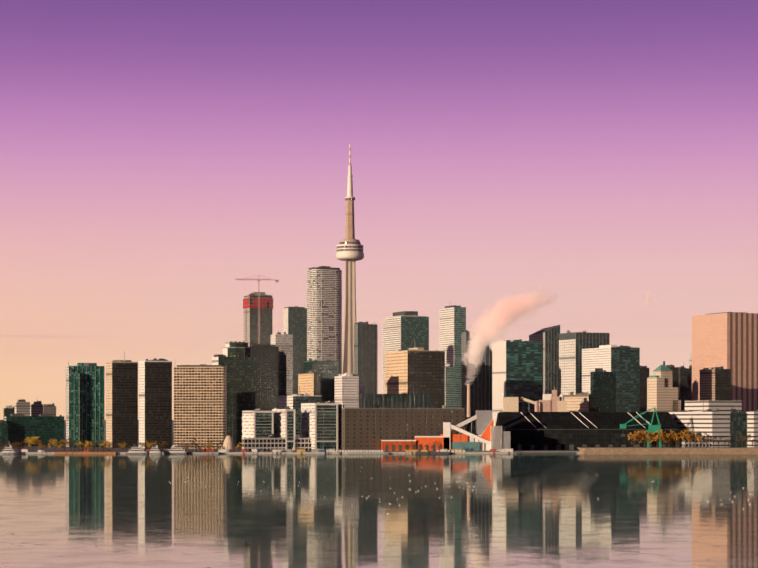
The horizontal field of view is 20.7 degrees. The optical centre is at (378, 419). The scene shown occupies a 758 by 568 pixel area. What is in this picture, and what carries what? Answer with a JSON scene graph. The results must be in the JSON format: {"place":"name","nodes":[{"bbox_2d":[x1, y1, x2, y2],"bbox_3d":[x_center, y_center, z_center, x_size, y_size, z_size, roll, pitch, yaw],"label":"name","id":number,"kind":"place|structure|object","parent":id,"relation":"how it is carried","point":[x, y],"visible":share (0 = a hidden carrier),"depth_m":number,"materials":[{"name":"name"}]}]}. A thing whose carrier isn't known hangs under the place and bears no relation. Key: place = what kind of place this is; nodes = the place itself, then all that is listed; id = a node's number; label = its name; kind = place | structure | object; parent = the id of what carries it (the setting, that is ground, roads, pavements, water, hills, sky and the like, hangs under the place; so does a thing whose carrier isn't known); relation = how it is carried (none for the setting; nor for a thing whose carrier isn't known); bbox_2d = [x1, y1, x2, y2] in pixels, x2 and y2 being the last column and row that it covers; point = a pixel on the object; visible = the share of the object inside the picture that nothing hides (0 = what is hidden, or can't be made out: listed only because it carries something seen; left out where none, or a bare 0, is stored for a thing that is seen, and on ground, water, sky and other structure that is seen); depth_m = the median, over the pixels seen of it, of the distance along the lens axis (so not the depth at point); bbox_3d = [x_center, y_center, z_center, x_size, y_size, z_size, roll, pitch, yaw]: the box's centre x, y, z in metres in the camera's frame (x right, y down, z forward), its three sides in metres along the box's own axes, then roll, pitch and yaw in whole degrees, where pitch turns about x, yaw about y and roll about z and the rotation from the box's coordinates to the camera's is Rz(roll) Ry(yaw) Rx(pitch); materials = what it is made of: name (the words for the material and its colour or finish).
{"place":"outdoors","nodes":[
{"label":"outdoors","id":0,"kind":"place"},
{"bbox_2d":[0,420,578,451],"bbox_3d":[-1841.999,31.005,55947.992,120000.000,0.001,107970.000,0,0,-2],"label":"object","id":1,"kind":"structure","parent":0,"point":[47,449],"depth_m":2139.46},
{"bbox_2d":[0,420,7,444],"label":"building","id":2,"kind":"structure","parent":1,"relation":"on","point":[3,431],"depth_m":2391.84,"materials":[{"name":"green glass"}]},
{"bbox_2d":[4,405,14,415],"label":"midrise building","id":3,"kind":"structure","parent":1,"relation":"on","point":[11,410],"depth_m":2700.56,"materials":[{"name":"concrete"}]},
{"bbox_2d":[15,399,29,415],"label":"midrise building","id":4,"kind":"structure","parent":1,"relation":"on","point":[21,407],"depth_m":2653.02,"materials":[{"name":"concrete"}]},
{"bbox_2d":[4,414,63,445],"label":"building","id":5,"kind":"structure","parent":1,"relation":"on","point":[53,425],"depth_m":2413.09,"materials":[{"name":"green glass"}]},
{"bbox_2d":[30,401,42,415],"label":"midrise building","id":6,"kind":"structure","parent":1,"relation":"on","point":[35,407],"depth_m":2672.86,"materials":[{"name":"concrete"}]},
{"bbox_2d":[43,403,55,415],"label":"midrise building","id":7,"kind":"structure","parent":1,"relation":"on","point":[50,407],"depth_m":2703.99,"materials":[{"name":"concrete"}]},
{"bbox_2d":[66,370,79,446],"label":"high-rise building","id":8,"kind":"structure","parent":1,"relation":"on","point":[73,405],"depth_m":2330.64,"materials":[{"name":"green glass"}]},
{"bbox_2d":[66,361,104,446],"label":"high-rise building","id":9,"kind":"structure","parent":1,"relation":"on","point":[92,398],"depth_m":2343.10,"materials":[{"name":"teal glass"}]},
{"bbox_2d":[106,351,137,447],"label":"apartment tower","id":10,"kind":"structure","parent":1,"relation":"on","point":[123,409],"depth_m":2280.89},
{"bbox_2d":[139,358,171,447],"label":"apartment tower","id":11,"kind":"structure","parent":1,"relation":"on","point":[155,384],"depth_m":2222.32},
{"bbox_2d":[174,364,226,448],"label":"apartment building","id":12,"kind":"structure","parent":1,"relation":"on","point":[200,420],"depth_m":2155.50,"materials":[{"name":"beige concrete"}]},
{"bbox_2d":[212,341,255,445],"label":"building","id":13,"kind":"structure","parent":1,"relation":"on","point":[241,395],"depth_m":2418.24,"materials":[{"name":"black glass"}]},
{"bbox_2d":[243,292,272,346],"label":"skyscraper","id":14,"kind":"structure","parent":1,"relation":"on","point":[251,309],"depth_m":3166.30,"materials":[{"name":"concrete"}]},
{"bbox_2d":[235,275,278,343],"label":"tower crane","id":15,"kind":"object","parent":14,"relation":"on","point":[259,300],"depth_m":3149.79,"materials":[{"name":"red metal"}]},
{"bbox_2d":[242,409,273,437],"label":"apartment building","id":16,"kind":"structure","parent":1,"relation":"on","point":[258,424],"depth_m":2065.71,"materials":[{"name":"white concrete"}]},
{"bbox_2d":[250,344,278,410],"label":"building","id":17,"kind":"structure","parent":1,"relation":"on","point":[266,388],"depth_m":2667.14,"materials":[{"name":"black glass"}]},
{"bbox_2d":[271,330,292,395],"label":"high-rise building","id":18,"kind":"structure","parent":1,"relation":"on","point":[278,339],"depth_m":2867.41,"materials":[{"name":"grey concrete"}]},
{"bbox_2d":[279,351,285,395],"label":"building","id":19,"kind":"structure","parent":1,"relation":"on","point":[282,386],"depth_m":2683.08,"materials":[{"name":"glass"}]},
{"bbox_2d":[272,406,294,448],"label":"building","id":20,"kind":"structure","parent":1,"relation":"on","point":[284,425],"depth_m":2064.36,"materials":[{"name":"white concrete"}]},
{"bbox_2d":[242,434,338,450],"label":"low-rise building","id":21,"kind":"structure","parent":1,"relation":"on","point":[271,442],"depth_m":2056.41,"materials":[{"name":"white concrete"}]},
{"bbox_2d":[283,306,306,394],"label":"skyscraper","id":22,"kind":"structure","parent":1,"relation":"on","point":[300,348],"depth_m":3266.97,"materials":[{"name":"grey glass"}]},
{"bbox_2d":[278,386,321,437],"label":"building","id":23,"kind":"structure","parent":1,"relation":"on","point":[295,401],"depth_m":2195.68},
{"bbox_2d":[298,369,319,395],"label":"building","id":24,"kind":"structure","parent":1,"relation":"on","point":[308,386],"depth_m":2572.33,"materials":[{"name":"beige concrete"}]},
{"bbox_2d":[301,400,337,449],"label":"apartment building","id":25,"kind":"structure","parent":1,"relation":"on","point":[319,423],"depth_m":2068.63,"materials":[{"name":"white concrete"}]},
{"bbox_2d":[304,359,338,401],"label":"green block","id":26,"kind":"structure","parent":1,"relation":"on","point":[327,391],"depth_m":2620.42,"materials":[{"name":"glass"}]},
{"bbox_2d":[306,266,341,373],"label":"balcony tower","id":27,"kind":"structure","parent":1,"relation":"on","point":[318,299],"depth_m":3463.70,"materials":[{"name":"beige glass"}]},
{"bbox_2d":[338,404,343,449],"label":"building","id":28,"kind":"structure","parent":1,"relation":"on","point":[340,406],"depth_m":2078.88,"materials":[{"name":"black"}]},
{"bbox_2d":[335,373,358,407],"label":"building","id":29,"kind":"structure","parent":1,"relation":"on","point":[343,390],"depth_m":2468.54,"materials":[{"name":"white concrete"}]},
{"bbox_2d":[336,143,363,373],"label":"observation tower","id":30,"kind":"structure","parent":1,"relation":"on","point":[347,255],"depth_m":3957.02,"materials":[{"name":"concrete"}]},
{"bbox_2d":[354,322,377,393],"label":"skyscraper","id":31,"kind":"structure","parent":1,"relation":"on","point":[370,341],"depth_m":2869.97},
{"bbox_2d":[342,405,464,450],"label":"building","id":32,"kind":"structure","parent":1,"relation":"on","point":[365,429],"depth_m":2074.28,"materials":[{"name":"concrete"}]},
{"bbox_2d":[359,394,429,407],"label":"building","id":33,"kind":"structure","parent":32,"relation":"on","point":[399,400],"depth_m":2107.52,"materials":[{"name":"glass"}]},
{"bbox_2d":[382,311,428,393],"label":"teal tower","id":34,"kind":"structure","parent":1,"relation":"on","point":[413,321],"depth_m":3180.67,"materials":[{"name":"teal glass"}]},
{"bbox_2d":[385,348,444,407],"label":"brown office","id":35,"kind":"structure","parent":1,"relation":"on","point":[419,375],"depth_m":2680.71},
{"bbox_2d":[404,440,441,449],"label":"trees","id":36,"kind":"object","parent":1,"relation":"on","point":[422,447],"visible":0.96,"depth_m":2023.39,"materials":[{"name":"orange plant"}]},
{"bbox_2d":[381,384,509,450],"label":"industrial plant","id":37,"kind":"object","parent":1,"relation":"on","point":[489,434],"visible":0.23,"depth_m":2050.91,"materials":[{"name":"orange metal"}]},
{"bbox_2d":[445,364,454,407],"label":"building","id":38,"kind":"structure","parent":1,"relation":"on","point":[449,398],"depth_m":2921.17,"materials":[{"name":"teal glass"}]},
{"bbox_2d":[439,305,465,407],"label":"skyscraper","id":39,"kind":"structure","parent":1,"relation":"on","point":[450,318],"depth_m":2973.66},
{"bbox_2d":[461,330,489,434],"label":"skyscraper","id":40,"kind":"structure","parent":1,"relation":"on","point":[479,394],"depth_m":2776.46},
{"bbox_2d":[490,348,491,409],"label":"building","id":41,"kind":"structure","parent":1,"relation":"on","point":[490,379],"depth_m":2973.80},
{"bbox_2d":[492,339,541,425],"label":"building","id":42,"kind":"structure","parent":1,"relation":"on","point":[522,380],"depth_m":2884.33,"materials":[{"name":"teal glass"}]},
{"bbox_2d":[503,387,565,411],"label":"building","id":43,"kind":"structure","parent":1,"relation":"on","point":[545,404],"depth_m":2271.34,"materials":[{"name":"beige concrete"}]},
{"bbox_2d":[529,325,559,399],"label":"slant tower","id":44,"kind":"structure","parent":1,"relation":"on","point":[549,348],"depth_m":3078.39,"materials":[{"name":"grey glass"}]},
{"bbox_2d":[559,392,598,411],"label":"building","id":45,"kind":"structure","parent":1,"relation":"on","point":[588,400],"depth_m":2317.78,"materials":[{"name":"beige concrete"}]},
{"bbox_2d":[559,330,609,394],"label":"skyscraper","id":46,"kind":"structure","parent":1,"relation":"on","point":[572,355],"depth_m":3038.11,"materials":[{"name":"white concrete"}]},
{"bbox_2d":[495,412,680,449],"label":"warehouse","id":47,"kind":"structure","parent":1,"relation":"on","point":[564,430],"depth_m":2104.35,"materials":[{"name":"black metal"}]},
{"bbox_2d":[590,368,615,411],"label":"building","id":48,"kind":"structure","parent":1,"relation":"on","point":[604,385],"depth_m":2580.41,"materials":[{"name":"glass"}]},
{"bbox_2d":[582,345,639,411],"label":"building","id":49,"kind":"structure","parent":1,"relation":"on","point":[600,357],"depth_m":2737.13,"materials":[{"name":"teal glass"}]},
{"bbox_2d":[620,407,660,446],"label":"harbour crane","id":50,"kind":"object","parent":1,"relation":"on","point":[652,428],"depth_m":2071.39,"materials":[{"name":"green metal"}]},
{"bbox_2d":[640,366,648,411],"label":"building","id":51,"kind":"structure","parent":1,"relation":"on","point":[644,374],"depth_m":2980.23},
{"bbox_2d":[647,361,680,412],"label":"stone hotel","id":52,"kind":"structure","parent":1,"relation":"on","point":[658,398],"depth_m":2584.18,"materials":[{"name":"beige stone"}]},
{"bbox_2d":[666,365,678,399],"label":"building","id":53,"kind":"structure","parent":1,"relation":"on","point":[675,373],"depth_m":3086.71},
{"bbox_2d":[679,366,691,409],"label":"building","id":54,"kind":"structure","parent":1,"relation":"on","point":[683,388],"depth_m":3134.22,"materials":[{"name":"black glass"}]},
{"bbox_2d":[689,354,691,367],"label":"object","id":55,"kind":"object","parent":1,"relation":"on","point":[690,360],"depth_m":3296.56,"materials":[{"name":"concrete"}]},
{"bbox_2d":[682,432,711,446],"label":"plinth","id":56,"kind":"structure","parent":1,"relation":"on","point":[703,444],"depth_m":2071.79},
{"bbox_2d":[700,366,730,400],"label":"office building","id":57,"kind":"structure","parent":1,"relation":"on","point":[722,392],"depth_m":2838.19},
{"bbox_2d":[692,311,757,412],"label":"skyscraper","id":58,"kind":"structure","parent":1,"relation":"on","point":[730,330],"depth_m":2997.95,"materials":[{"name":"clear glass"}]},
{"bbox_2d":[745,400,757,446],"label":"building","id":59,"kind":"structure","parent":1,"relation":"on","point":[752,423],"depth_m":2079.69,"materials":[{"name":"concrete"}]},
{"bbox_2d":[0,453,757,567],"bbox_3d":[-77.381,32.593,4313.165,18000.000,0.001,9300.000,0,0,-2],"label":"harbour water","id":60,"kind":"structure","parent":0,"point":[579,510],"depth_m":733.98,"materials":[{"name":"water"}]},
{"bbox_2d":[2,445,16,453],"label":"tour boat","id":61,"kind":"object","parent":60,"relation":"on","point":[8,450],"visible":1,"depth_m":1945.63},
{"bbox_2d":[127,445,148,453],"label":"tour boat","id":62,"kind":"object","parent":60,"relation":"on","point":[136,450],"visible":0.96,"depth_m":1948.40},
{"bbox_2d":[149,441,161,453],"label":"tour boat","id":63,"kind":"object","parent":60,"relation":"on","point":[154,450],"visible":0.96,"depth_m":1941.53,"materials":[{"name":"white metal"}]},
{"bbox_2d":[164,441,186,453],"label":"tour boat","id":64,"kind":"object","parent":60,"relation":"on","point":[176,450],"visible":0.96,"depth_m":1949.57,"materials":[{"name":"white metal"}]},
{"bbox_2d":[169,469,752,518],"bbox_3d":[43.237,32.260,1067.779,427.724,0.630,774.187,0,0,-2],"label":"birds on ice","id":65,"kind":"object","parent":60,"relation":"on","point":[470,495],"visible":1,"depth_m":907.16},
{"bbox_2d":[0,447,757,453],"bbox_3d":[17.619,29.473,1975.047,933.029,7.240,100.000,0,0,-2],"label":"quay walls","id":66,"kind":"structure","parent":0,"point":[664,450],"depth_m":1941.98,"materials":[{"name":"concrete"}]},
{"bbox_2d":[0,436,243,451],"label":"park trees","id":67,"kind":"object","parent":66,"relation":"on","point":[106,443],"visible":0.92,"depth_m":1966.85,"materials":[{"name":"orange plant"}]},
{"bbox_2d":[223,435,295,451],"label":"dome","id":68,"kind":"structure","parent":66,"relation":"on","point":[228,440],"depth_m":1975.87,"materials":[{"name":"white"}]},
{"bbox_2d":[21,444,576,453],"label":"quay furniture","id":69,"kind":"object","parent":66,"relation":"on","point":[211,451],"visible":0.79,"depth_m":1968.04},
{"bbox_2d":[627,428,757,447],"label":"trees","id":70,"kind":"object","parent":66,"relation":"on","point":[666,437],"visible":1,"depth_m":1953.41,"materials":[{"name":"orange plant"}]},
{"bbox_2d":[0,0,757,449],"label":"sky","id":71,"kind":"structure","parent":0,"point":[528,167],"materials":[{"name":"purple"}]},
{"bbox_2d":[669,400,746,446],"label":"block","id":72,"kind":"structure","parent":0,"point":[703,421],"depth_m":2085.17,"materials":[{"name":"white concrete"}]},
{"bbox_2d":[685,401,741,411],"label":"block","id":73,"kind":"structure","parent":72,"relation":"attached to","point":[697,406],"depth_m":2137.40,"materials":[{"name":"concrete"}]}
]}

